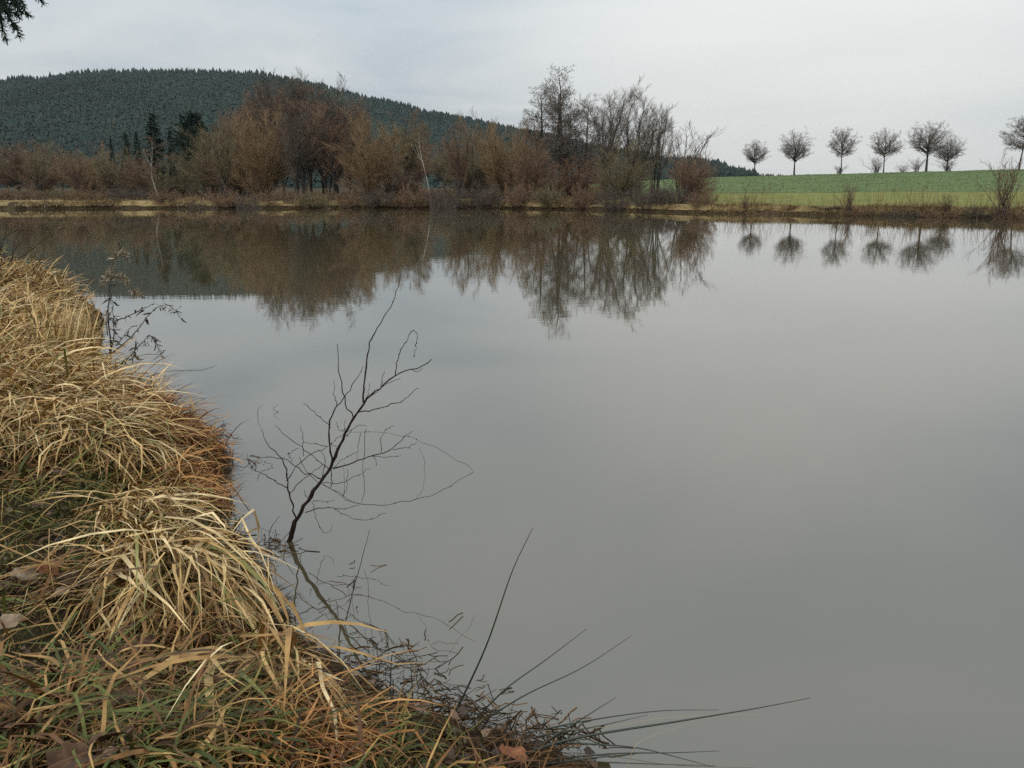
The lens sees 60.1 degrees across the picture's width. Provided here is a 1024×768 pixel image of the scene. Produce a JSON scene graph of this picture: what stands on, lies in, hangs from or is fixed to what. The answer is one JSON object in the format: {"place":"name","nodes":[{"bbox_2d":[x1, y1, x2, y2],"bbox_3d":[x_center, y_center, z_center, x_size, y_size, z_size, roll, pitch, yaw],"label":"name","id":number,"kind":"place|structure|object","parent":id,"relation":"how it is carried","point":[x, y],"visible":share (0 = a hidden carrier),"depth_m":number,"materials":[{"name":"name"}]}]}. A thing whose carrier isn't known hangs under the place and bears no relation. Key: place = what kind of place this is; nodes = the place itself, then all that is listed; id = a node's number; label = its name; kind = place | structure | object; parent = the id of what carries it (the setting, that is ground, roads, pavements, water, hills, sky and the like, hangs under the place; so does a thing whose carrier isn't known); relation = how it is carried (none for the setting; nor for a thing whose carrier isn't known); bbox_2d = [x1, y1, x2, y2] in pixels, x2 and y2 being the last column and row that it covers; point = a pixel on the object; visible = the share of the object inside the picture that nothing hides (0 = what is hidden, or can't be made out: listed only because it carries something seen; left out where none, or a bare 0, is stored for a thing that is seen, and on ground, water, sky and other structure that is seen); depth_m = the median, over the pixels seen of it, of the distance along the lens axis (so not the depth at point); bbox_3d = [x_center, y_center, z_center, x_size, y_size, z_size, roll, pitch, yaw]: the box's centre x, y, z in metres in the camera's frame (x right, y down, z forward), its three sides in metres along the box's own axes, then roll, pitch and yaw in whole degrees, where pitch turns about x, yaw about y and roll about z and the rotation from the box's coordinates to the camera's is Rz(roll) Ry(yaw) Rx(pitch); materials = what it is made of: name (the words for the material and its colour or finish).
{"place":"outdoors","nodes":[
{"label":"outdoors","id":0,"kind":"place"},
{"bbox_2d":[0,92,380,187],"bbox_3d":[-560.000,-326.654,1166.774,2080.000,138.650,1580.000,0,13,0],"label":"hill","id":1,"kind":"structure","parent":0,"point":[131,120],"depth_m":785.38,"materials":[{"name":"green plant"}]},
{"bbox_2d":[0,67,729,187],"bbox_3d":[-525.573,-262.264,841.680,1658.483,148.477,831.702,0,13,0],"label":"forest","id":2,"kind":"object","parent":1,"relation":"on","point":[53,107],"visible":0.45,"depth_m":822.64,"materials":[{"name":"green plant"}]},
{"bbox_2d":[0,245,610,767],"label":"bank","id":3,"kind":"structure","parent":0,"point":[40,629],"depth_m":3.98,"materials":[{"name":"beige plant"}]},
{"bbox_2d":[0,0,47,45],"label":"overhanging spruce","id":4,"kind":"object","parent":3,"relation":"on","point":[7,9],"visible":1,"depth_m":3.76,"materials":[{"name":"green plant"}]},
{"bbox_2d":[0,280,89,326],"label":"grass tussock","id":5,"kind":"object","parent":3,"relation":"on","point":[19,311],"depth_m":10.63,"materials":[{"name":"plant"}]},
{"bbox_2d":[0,299,113,352],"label":"grass tussock","id":6,"kind":"object","parent":3,"relation":"on","point":[22,321],"depth_m":9.15,"materials":[{"name":"plant"}]},
{"bbox_2d":[0,291,121,364],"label":"grass tussock","id":7,"kind":"object","parent":3,"relation":"on","point":[68,329],"depth_m":8.13,"materials":[{"name":"plant"}]},
{"bbox_2d":[0,319,153,385],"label":"grass tussock","id":8,"kind":"object","parent":3,"relation":"on","point":[34,344],"depth_m":7.49,"materials":[{"name":"plant"}]},
{"bbox_2d":[0,340,166,409],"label":"grass tussock","id":9,"kind":"object","parent":3,"relation":"on","point":[33,377],"depth_m":6.74,"materials":[{"name":"plant"}]},
{"bbox_2d":[0,371,168,475],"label":"grass tussock","id":10,"kind":"object","parent":3,"relation":"on","point":[21,422],"depth_m":5.70,"materials":[{"name":"plant"}]},
{"bbox_2d":[0,361,210,473],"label":"grass tussock","id":11,"kind":"object","parent":3,"relation":"on","point":[81,405],"depth_m":5.94,"materials":[{"name":"plant"}]},
{"bbox_2d":[0,368,220,493],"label":"grass tussock","id":12,"kind":"object","parent":3,"relation":"on","point":[126,447],"depth_m":5.59,"materials":[{"name":"plant"}]},
{"bbox_2d":[0,246,223,451],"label":"grass","id":13,"kind":"structure","parent":3,"relation":"on","point":[64,286],"depth_m":10.75,"materials":[{"name":"plant"}]},
{"bbox_2d":[0,603,255,762],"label":"grass tussock","id":14,"kind":"object","parent":3,"relation":"on","point":[51,673],"depth_m":3.04,"materials":[{"name":"plant"}]},
{"bbox_2d":[0,637,260,767],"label":"grass tussock","id":15,"kind":"object","parent":3,"relation":"on","point":[21,749],"depth_m":2.74,"materials":[{"name":"plant"}]},
{"bbox_2d":[8,454,256,578],"bbox_3d":[-2.026,0.654,4.690,1.385,0.541,1.329,0,13,0],"label":"grass tussock","id":16,"kind":"object","parent":3,"relation":"on","point":[140,505],"depth_m":4.61,"materials":[{"name":"plant"}]},
{"bbox_2d":[97,239,185,381],"bbox_3d":[-3.586,-0.647,8.553,0.804,1.486,0.396,0,13,0],"label":"dry weed","id":17,"kind":"object","parent":3,"relation":"on","point":[140,295],"visible":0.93,"depth_m":8.55,"materials":[{"name":"brown plant"}]},
{"bbox_2d":[2,623,291,767],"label":"grass tussock","id":18,"kind":"object","parent":3,"relation":"on","point":[172,761],"depth_m":2.62,"materials":[{"name":"beige plant"}]},
{"bbox_2d":[35,741,88,767],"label":"dead leaf","id":19,"kind":"object","parent":18,"relation":"on","point":[53,757],"visible":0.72,"depth_m":2.50,"materials":[{"name":"brown plant"}]},
{"bbox_2d":[0,509,307,668],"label":"grass tussock","id":20,"kind":"object","parent":3,"relation":"on","point":[247,606],"depth_m":3.89,"materials":[{"name":"plant"}]},
{"bbox_2d":[0,488,314,662],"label":"grass tussock","id":21,"kind":"object","parent":3,"relation":"on","point":[145,548],"depth_m":3.89,"materials":[{"name":"plant"}]},
{"bbox_2d":[72,389,246,473],"bbox_3d":[-2.547,0.308,6.356,1.383,0.615,1.418,-12,18,-43],"label":"grass tussock","id":22,"kind":"object","parent":3,"relation":"on","point":[218,446],"depth_m":6.38,"materials":[{"name":"beige plant"}]},
{"bbox_2d":[9,601,310,754],"bbox_3d":[-1.167,1.063,2.979,0.960,0.335,1.096,0,13,0],"label":"grass tussock","id":23,"kind":"object","parent":3,"relation":"on","point":[170,683],"depth_m":3.06,"materials":[{"name":"plant"}]},
{"bbox_2d":[80,422,252,518],"bbox_3d":[-2.146,0.541,5.637,1.197,0.565,1.425,0,13,0],"label":"grass tussock","id":24,"kind":"object","parent":3,"relation":"on","point":[199,478],"depth_m":5.60,"materials":[{"name":"beige plant"}]},
{"bbox_2d":[8,642,381,767],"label":"grass tussock","id":25,"kind":"object","parent":3,"relation":"on","point":[212,759],"depth_m":2.72,"materials":[{"name":"plant"}]},
{"bbox_2d":[114,592,301,679],"bbox_3d":[-1.223,1.068,3.607,0.867,0.332,0.895,0,13,0],"label":"grass tussock","id":26,"kind":"object","parent":3,"relation":"on","point":[234,636],"depth_m":3.69,"materials":[{"name":"beige plant"}]},
{"bbox_2d":[39,601,429,764],"bbox_3d":[-0.908,1.099,3.082,1.089,0.465,0.942,8,15,33],"label":"grass tussock","id":27,"kind":"object","parent":3,"relation":"on","point":[290,637],"depth_m":3.15,"materials":[{"name":"plant"}]},
{"bbox_2d":[72,617,426,766],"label":"grass tussock","id":28,"kind":"object","parent":3,"relation":"on","point":[297,699],"depth_m":3.02,"materials":[{"name":"plant"}]},
{"bbox_2d":[0,398,500,767],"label":"moss","id":29,"kind":"object","parent":3,"relation":"on","point":[412,737],"visible":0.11,"depth_m":3.72,"materials":[{"name":"green plant"}]},
{"bbox_2d":[0,415,597,767],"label":"leaf litter","id":30,"kind":"object","parent":3,"relation":"on","point":[588,750],"visible":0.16,"depth_m":3.32,"materials":[{"name":"brown plant"}]},
{"bbox_2d":[150,657,457,767],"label":"grass tussock","id":31,"kind":"object","parent":3,"relation":"on","point":[330,740],"depth_m":2.83,"materials":[{"name":"plant"}]},
{"bbox_2d":[45,412,600,767],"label":"thatch","id":32,"kind":"object","parent":3,"relation":"on","point":[490,736],"visible":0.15,"depth_m":3.20,"materials":[{"name":"plant"}]},
{"bbox_2d":[206,419,634,764],"bbox_3d":[-1.462,0.814,5.187,1.003,0.138,5.577,-8,15,-32],"label":"debris","id":33,"kind":"object","parent":3,"relation":"on","point":[481,716],"visible":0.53,"depth_m":3.49,"materials":[{"name":"dark twigs"},{"name":"dead plant stems"}]},
{"bbox_2d":[390,528,808,766],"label":"rush tuft","id":34,"kind":"object","parent":3,"relation":"on","point":[576,737],"visible":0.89,"depth_m":3.15,"materials":[{"name":"green plant"}]},
{"bbox_2d":[0,208,1023,767],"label":"water","id":35,"kind":"structure","parent":0,"point":[724,464],"depth_m":6.92,"materials":[{"name":"grey liquid"}]},
{"bbox_2d":[247,274,472,541],"bbox_3d":[-0.845,0.195,4.787,1.274,1.571,0.435,0,13,0],"label":"sapling","id":36,"kind":"object","parent":35,"relation":"on","point":[300,513],"visible":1,"depth_m":4.87,"materials":[{"name":"black bark"}]},
{"bbox_2d":[0,199,1023,214],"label":"shoreline","id":37,"kind":"structure","parent":0,"point":[296,203],"depth_m":76.45,"materials":[{"name":"brown soil"}]},
{"bbox_2d":[0,172,1023,218],"bbox_3d":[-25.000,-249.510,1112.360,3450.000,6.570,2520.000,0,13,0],"label":"ground","id":38,"kind":"structure","parent":0,"point":[10,205],"depth_m":77.82,"materials":[{"name":"brown soil"}]},
{"bbox_2d":[0,139,49,191],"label":"bare tree","id":39,"kind":"object","parent":38,"relation":"on","point":[17,161],"visible":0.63,"depth_m":113.77,"materials":[{"name":"brown plant"}]},
{"bbox_2d":[12,141,55,196],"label":"willow tree","id":40,"kind":"object","parent":38,"relation":"on","point":[36,175],"visible":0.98,"depth_m":96.91,"materials":[{"name":"brown plant"}]},
{"bbox_2d":[1,143,69,195],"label":"willow bush","id":41,"kind":"object","parent":38,"relation":"on","point":[51,179],"visible":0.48,"depth_m":108.41,"materials":[{"name":"brown plant"}]},
{"bbox_2d":[58,151,91,193],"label":"willow tree","id":42,"kind":"object","parent":38,"relation":"on","point":[78,178],"visible":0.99,"depth_m":93.40,"materials":[{"name":"brown plant"}]},
{"bbox_2d":[42,140,116,194],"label":"willow bush","id":43,"kind":"object","parent":38,"relation":"on","point":[93,180],"visible":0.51,"depth_m":104.31,"materials":[{"name":"brown plant"}]},
{"bbox_2d":[87,145,148,194],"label":"willow bush","id":44,"kind":"object","parent":38,"relation":"on","point":[102,171],"visible":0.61,"depth_m":100.37,"materials":[{"name":"brown plant"}]},
{"bbox_2d":[105,153,160,194],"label":"willow bush","id":45,"kind":"object","parent":38,"relation":"on","point":[139,180],"visible":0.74,"depth_m":96.84,"materials":[{"name":"brown plant"}]},
{"bbox_2d":[141,113,170,192],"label":"spruce tree","id":46,"kind":"object","parent":38,"relation":"on","point":[155,131],"visible":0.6,"depth_m":119.52,"materials":[{"name":"green plant"}]},
{"bbox_2d":[143,160,186,196],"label":"willow bush","id":47,"kind":"object","parent":38,"relation":"on","point":[161,185],"visible":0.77,"depth_m":95.08,"materials":[{"name":"brown plant"}]},
{"bbox_2d":[167,111,213,195],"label":"pine tree","id":48,"kind":"object","parent":38,"relation":"on","point":[191,120],"visible":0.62,"depth_m":116.53,"materials":[{"name":"green plant"}]},
{"bbox_2d":[156,123,253,198],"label":"willow bush","id":49,"kind":"object","parent":38,"relation":"on","point":[198,177],"visible":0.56,"depth_m":94.18,"materials":[{"name":"brown plant"}]},
{"bbox_2d":[194,118,239,197],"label":"willow tree","id":50,"kind":"object","parent":38,"relation":"on","point":[221,150],"visible":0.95,"depth_m":86.87,"materials":[{"name":"brown plant"}]},
{"bbox_2d":[194,107,277,197],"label":"willow bush","id":51,"kind":"object","parent":38,"relation":"on","point":[238,187],"visible":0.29,"depth_m":90.46,"materials":[{"name":"brown plant"}]},
{"bbox_2d":[221,102,307,198],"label":"willow bush","id":52,"kind":"object","parent":38,"relation":"on","point":[265,175],"visible":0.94,"depth_m":86.67,"materials":[{"name":"brown plant"}]},
{"bbox_2d":[245,66,315,193],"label":"bare tree","id":53,"kind":"object","parent":38,"relation":"on","point":[265,93],"visible":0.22,"depth_m":97.96,"materials":[{"name":"brown plant"}]},
{"bbox_2d":[253,73,331,192],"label":"bare tree","id":54,"kind":"object","parent":38,"relation":"on","point":[284,105],"visible":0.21,"depth_m":94.87,"materials":[{"name":"brown plant"}]},
{"bbox_2d":[272,96,336,199],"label":"willow tree","id":55,"kind":"object","parent":38,"relation":"on","point":[302,164],"visible":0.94,"depth_m":83.00,"materials":[{"name":"brown plant"}]},
{"bbox_2d":[262,65,353,196],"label":"bare tree","id":56,"kind":"object","parent":38,"relation":"on","point":[293,88],"visible":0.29,"depth_m":94.97,"materials":[{"name":"brown plant"}]},
{"bbox_2d":[292,185,338,208],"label":"bramble bush","id":57,"kind":"object","parent":38,"relation":"on","point":[313,198],"visible":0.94,"depth_m":77.65,"materials":[{"name":"brown plant"}]},
{"bbox_2d":[0,183,648,200],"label":"bank grass","id":58,"kind":"structure","parent":38,"relation":"on","point":[189,197],"depth_m":87.87,"materials":[{"name":"brown plant"}]},
{"bbox_2d":[282,97,369,198],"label":"willow tree","id":59,"kind":"object","parent":38,"relation":"on","point":[332,161],"visible":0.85,"depth_m":84.59,"materials":[{"name":"brown plant"}]},
{"bbox_2d":[297,74,375,178],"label":"bare tree","id":60,"kind":"object","parent":38,"relation":"on","point":[332,110],"visible":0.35,"depth_m":92.94,"materials":[{"name":"brown plant"}]},
{"bbox_2d":[310,95,373,191],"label":"bare tree","id":61,"kind":"object","parent":38,"relation":"on","point":[358,110],"visible":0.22,"depth_m":96.41,"materials":[{"name":"brown plant"}]},
{"bbox_2d":[0,196,700,210],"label":"bank grass","id":62,"kind":"structure","parent":38,"relation":"on","point":[197,200],"depth_m":78.41,"materials":[{"name":"brown plant"}]},
{"bbox_2d":[319,104,412,196],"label":"willow bush","id":63,"kind":"object","parent":38,"relation":"on","point":[371,174],"visible":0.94,"depth_m":80.70,"materials":[{"name":"brown plant"}]},
{"bbox_2d":[353,181,400,208],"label":"bramble bush","id":64,"kind":"object","parent":38,"relation":"on","point":[374,199],"visible":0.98,"depth_m":77.65,"materials":[{"name":"brown plant"}]},
{"bbox_2d":[383,113,435,194],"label":"bare tree","id":65,"kind":"object","parent":38,"relation":"on","point":[409,158],"visible":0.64,"depth_m":92.50,"materials":[{"name":"brown plant"}]},
{"bbox_2d":[385,177,433,207],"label":"bramble bush","id":66,"kind":"object","parent":38,"relation":"on","point":[408,198],"visible":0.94,"depth_m":77.76,"materials":[{"name":"brown plant"}]},
{"bbox_2d":[400,108,431,194],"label":"alder tree","id":67,"kind":"object","parent":38,"relation":"on","point":[417,170],"visible":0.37,"depth_m":99.97,"materials":[{"name":"brown plant"}]},
{"bbox_2d":[422,173,471,208],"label":"bramble bush","id":68,"kind":"object","parent":38,"relation":"on","point":[436,200],"visible":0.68,"depth_m":77.10,"materials":[{"name":"brown plant"}]},
{"bbox_2d":[433,114,483,196],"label":"willow tree","id":69,"kind":"object","parent":38,"relation":"on","point":[457,163],"visible":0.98,"depth_m":83.36,"materials":[{"name":"brown plant"}]},
{"bbox_2d":[438,108,493,194],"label":"willow bush","id":70,"kind":"object","parent":38,"relation":"on","point":[474,174],"visible":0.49,"depth_m":88.78,"materials":[{"name":"brown plant"}]},
{"bbox_2d":[456,177,506,208],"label":"bramble bush","id":71,"kind":"object","parent":38,"relation":"on","point":[484,201],"visible":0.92,"depth_m":77.90,"materials":[{"name":"brown plant"}]},
{"bbox_2d":[474,113,541,197],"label":"willow bush","id":72,"kind":"object","parent":38,"relation":"on","point":[496,165],"visible":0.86,"depth_m":82.79,"materials":[{"name":"brown plant"}]},
{"bbox_2d":[503,177,534,207],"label":"bramble bush","id":73,"kind":"object","parent":38,"relation":"on","point":[522,198],"visible":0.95,"depth_m":76.80,"materials":[{"name":"brown plant"}]},
{"bbox_2d":[499,130,563,199],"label":"willow bush","id":74,"kind":"object","parent":38,"relation":"on","point":[526,172],"visible":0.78,"depth_m":79.21,"materials":[{"name":"brown plant"}]},
{"bbox_2d":[517,85,575,192],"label":"alder tree","id":75,"kind":"object","parent":38,"relation":"on","point":[541,127],"visible":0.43,"depth_m":86.40,"materials":[{"name":"brown plant"}]},
{"bbox_2d":[528,177,570,204],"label":"bramble bush","id":76,"kind":"object","parent":38,"relation":"on","point":[542,197],"visible":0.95,"depth_m":75.74,"materials":[{"name":"brown plant"}]},
{"bbox_2d":[531,64,593,195],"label":"alder tree","id":77,"kind":"object","parent":38,"relation":"on","point":[562,153],"visible":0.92,"depth_m":83.73,"materials":[{"name":"brown plant"}]},
{"bbox_2d":[535,154,605,197],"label":"willow bush","id":78,"kind":"object","parent":38,"relation":"on","point":[574,179],"visible":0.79,"depth_m":79.34,"materials":[{"name":"brown plant"}]},
{"bbox_2d":[559,178,607,209],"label":"bramble bush","id":79,"kind":"object","parent":38,"relation":"on","point":[584,201],"visible":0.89,"depth_m":73.86,"materials":[{"name":"brown plant"}]},
{"bbox_2d":[566,92,604,192],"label":"alder tree","id":80,"kind":"object","parent":38,"relation":"on","point":[584,150],"visible":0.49,"depth_m":87.78,"materials":[{"name":"brown plant"}]},
{"bbox_2d":[574,87,641,194],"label":"willow tree","id":81,"kind":"object","parent":38,"relation":"on","point":[602,142],"visible":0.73,"depth_m":80.47,"materials":[{"name":"grey plant"}]},
{"bbox_2d":[590,182,635,210],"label":"bramble bush","id":82,"kind":"object","parent":38,"relation":"on","point":[611,204],"visible":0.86,"depth_m":71.22,"materials":[{"name":"brown plant"}]},
{"bbox_2d":[587,132,660,198],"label":"willow bush","id":83,"kind":"object","parent":38,"relation":"on","point":[621,183],"visible":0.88,"depth_m":75.20,"materials":[{"name":"brown plant"}]},
{"bbox_2d":[602,75,674,196],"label":"willow tree","id":84,"kind":"object","parent":38,"relation":"on","point":[645,154],"visible":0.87,"depth_m":78.61,"materials":[{"name":"grey plant"}]},
{"bbox_2d":[617,174,673,209],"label":"bramble bush","id":85,"kind":"object","parent":38,"relation":"on","point":[638,200],"visible":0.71,"depth_m":68.91,"materials":[{"name":"brown plant"}]},
{"bbox_2d":[640,101,678,194],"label":"willow tree","id":86,"kind":"object","parent":38,"relation":"on","point":[660,166],"visible":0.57,"depth_m":82.91,"materials":[{"name":"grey plant"}]},
{"bbox_2d":[640,180,698,208],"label":"bramble bush","id":87,"kind":"object","parent":38,"relation":"on","point":[680,198],"visible":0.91,"depth_m":67.27,"materials":[{"name":"brown plant"}]},
{"bbox_2d":[643,120,724,195],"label":"bare shrub","id":88,"kind":"object","parent":38,"relation":"on","point":[678,157],"visible":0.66,"depth_m":71.49,"materials":[{"name":"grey plant"}]},
{"bbox_2d":[665,149,720,200],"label":"willow bush","id":89,"kind":"object","parent":38,"relation":"on","point":[690,179],"visible":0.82,"depth_m":68.78,"materials":[{"name":"brown plant"}]},
{"bbox_2d":[682,200,1023,218],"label":"bank grass","id":90,"kind":"structure","parent":38,"relation":"on","point":[888,206],"depth_m":58.93,"materials":[{"name":"brown plant"}]},
{"bbox_2d":[683,173,1023,210],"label":"bank grass","id":91,"kind":"structure","parent":38,"relation":"on","point":[753,196],"depth_m":59.29,"materials":[{"name":"plant"}]},
{"bbox_2d":[970,149,1023,218],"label":"bare shrub","id":92,"kind":"object","parent":38,"relation":"on","point":[1003,200],"visible":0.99,"depth_m":53.31,"materials":[{"name":"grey plant"}]},
{"bbox_2d":[0,0,1023,175],"label":"sky","id":93,"kind":"structure","parent":0,"point":[760,70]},
{"bbox_2d":[594,169,1023,193],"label":"field","id":94,"kind":"structure","parent":0,"point":[953,181],"depth_m":99.76,"materials":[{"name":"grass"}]},
{"bbox_2d":[779,128,815,174],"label":"roadside tree","id":95,"kind":"object","parent":94,"relation":"on","point":[796,155],"visible":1,"depth_m":132.04,"materials":[{"name":"grey plant"}]},
{"bbox_2d":[827,127,861,173],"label":"roadside tree","id":96,"kind":"object","parent":94,"relation":"on","point":[844,140],"visible":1,"depth_m":132.28,"materials":[{"name":"grey plant"}]},
{"bbox_2d":[866,127,906,172],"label":"roadside tree","id":97,"kind":"object","parent":94,"relation":"on","point":[887,149],"visible":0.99,"depth_m":132.17,"materials":[{"name":"grey plant"}]},
{"bbox_2d":[904,120,954,171],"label":"roadside tree","id":98,"kind":"object","parent":94,"relation":"on","point":[931,142],"visible":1,"depth_m":131.00,"materials":[{"name":"grey plant"}]},
{"bbox_2d":[999,117,1023,169],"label":"roadside tree","id":99,"kind":"object","parent":94,"relation":"on","point":[1017,144],"visible":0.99,"depth_m":127.49,"materials":[{"name":"grey plant"}]},
{"bbox_2d":[603,191,1023,207],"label":"meadow strip","id":100,"kind":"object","parent":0,"point":[803,198],"visible":0.4,"depth_m":73.95,"materials":[{"name":"green plant"}]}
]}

